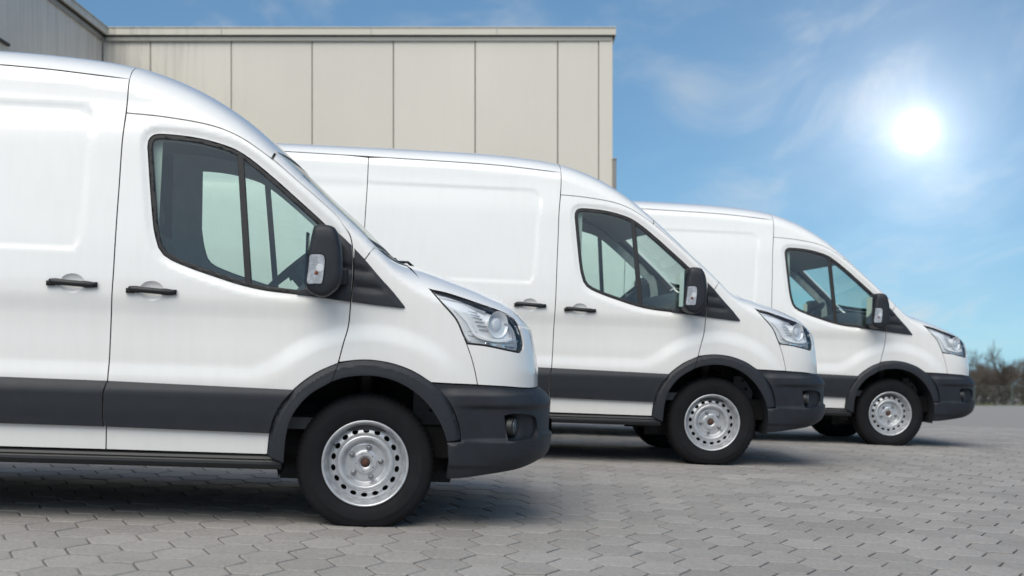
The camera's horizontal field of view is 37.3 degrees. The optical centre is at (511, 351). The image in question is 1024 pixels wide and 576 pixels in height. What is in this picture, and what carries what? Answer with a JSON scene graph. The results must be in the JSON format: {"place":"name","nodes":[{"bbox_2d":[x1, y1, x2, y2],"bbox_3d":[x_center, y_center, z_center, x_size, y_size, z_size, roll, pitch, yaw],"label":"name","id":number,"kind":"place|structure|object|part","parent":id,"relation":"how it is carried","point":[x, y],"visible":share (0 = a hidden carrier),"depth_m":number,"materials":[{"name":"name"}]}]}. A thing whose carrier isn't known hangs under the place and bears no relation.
{"place":"outdoors","nodes":[
{"label":"outdoors","id":0,"kind":"place"},
{"bbox_2d":[0,393,1023,575],"bbox_3d":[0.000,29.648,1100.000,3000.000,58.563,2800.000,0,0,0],"label":"yard","id":1,"kind":"structure","parent":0,"point":[941,498],"depth_m":8.43,"materials":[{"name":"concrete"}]},
{"bbox_2d":[0,51,551,526],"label":"panel van","id":2,"kind":"object","parent":1,"relation":"on","point":[354,379],"visible":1,"depth_m":7.68,"materials":[{"name":"white paint"}]},
{"bbox_3d":[-2.737,-0.501,7.588,1.584,1.980,0.184,0,0,-5],"label":"sliding door","id":3,"kind":"part","parent":2,"relation":"part of","materials":[{"name":"white paint"}]},
{"bbox_3d":[-1.432,-0.345,7.699,1.242,1.727,0.177,0,0,-5],"label":"front door","id":4,"kind":"part","parent":2,"relation":"part of","materials":[{"name":"white paint"}]},
{"label":"front door","id":5,"kind":"part","parent":2,"relation":"part of","materials":[{"name":"white paint"}]},
{"bbox_2d":[0,0,616,188],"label":"industrial hall","id":6,"kind":"structure","parent":1,"relation":"on","point":[541,93],"depth_m":23.98,"materials":[{"name":"grey metal"}]},
{"bbox_2d":[0,38,9,46],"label":"wall lamp","id":7,"kind":"object","parent":6,"relation":"attached to","point":[6,43],"visible":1,"depth_m":19.27,"materials":[{"name":"grey metal"}]},
{"bbox_2d":[202,143,824,463],"bbox_3d":[-0.436,-0.412,12.735,5.988,2.445,2.572,2,1,-5],"label":"panel van","id":8,"kind":"object","parent":1,"relation":"on","point":[701,364],"visible":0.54,"depth_m":11.82,"materials":[{"name":"paint"}]},
{"bbox_3d":[-0.399,-0.523,11.777,1.520,1.931,0.217,2,1,-5],"label":"sliding door","id":9,"kind":"part","parent":8,"relation":"part of","materials":[{"name":"white paint"}]},
{"label":"front door","id":10,"kind":"part","parent":8,"relation":"part of","materials":[{"name":"white paint"}]},
{"bbox_3d":[0.914,-0.357,11.886,1.217,1.699,0.204,2,1,-5],"label":"front door","id":11,"kind":"part","parent":8,"relation":"part of","materials":[{"name":"white paint"}]},
{"bbox_2d":[581,200,974,445],"bbox_3d":[1.831,-0.333,16.197,5.988,2.445,2.572,2,0,-5],"label":"panel van","id":12,"kind":"object","parent":1,"relation":"on","point":[889,372],"visible":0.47,"depth_m":15.34,"materials":[{"name":"paint"}]},
{"bbox_3d":[1.869,-0.454,15.241,1.520,1.931,0.217,2,0,-5],"label":"sliding door","id":13,"kind":"part","parent":12,"relation":"part of","materials":[{"name":"white paint"}]},
{"label":"front door","id":14,"kind":"part","parent":12,"relation":"part of","materials":[{"name":"white paint"}]},
{"bbox_3d":[3.182,-0.287,15.348,1.217,1.699,0.204,2,0,-5],"label":"front door","id":15,"kind":"part","parent":12,"relation":"part of","materials":[{"name":"white paint"}]},
{"bbox_2d":[969,364,994,398],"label":"bare tree","id":16,"kind":"object","parent":1,"relation":"on","point":[981,376],"visible":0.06,"depth_m":115.93,"materials":[{"name":"brown plant"}]},
{"bbox_2d":[974,364,1004,403],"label":"bare tree","id":17,"kind":"object","parent":1,"relation":"on","point":[990,384],"visible":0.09,"depth_m":117.83,"materials":[{"name":"brown plant"}]},
{"bbox_2d":[967,338,1023,404],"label":"bare tree","id":18,"kind":"object","parent":1,"relation":"on","point":[1005,374],"visible":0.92,"depth_m":111.47,"materials":[{"name":"brown plant"}]},
{"bbox_2d":[974,385,1023,404],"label":"guardrail","id":19,"kind":"object","parent":1,"relation":"on","point":[1012,392],"visible":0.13,"depth_m":99.96,"materials":[{"name":"grey metal"}]},
{"bbox_2d":[975,383,1023,404],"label":"hedge","id":20,"kind":"object","parent":1,"relation":"on","point":[1001,399],"visible":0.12,"depth_m":101.18,"materials":[{"name":"plant"}]},
{"bbox_2d":[999,358,1023,400],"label":"bare tree","id":21,"kind":"object","parent":1,"relation":"on","point":[1021,361],"visible":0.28,"depth_m":116.50,"materials":[{"name":"brown plant"}]},
{"bbox_2d":[75,0,1023,385],"label":"sky","id":22,"kind":"structure","parent":0,"point":[891,132],"materials":[{"name":"blue"}]},
{"bbox_2d":[975,403,1023,405],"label":"grass","id":23,"kind":"structure","parent":0,"point":[988,404],"depth_m":99.15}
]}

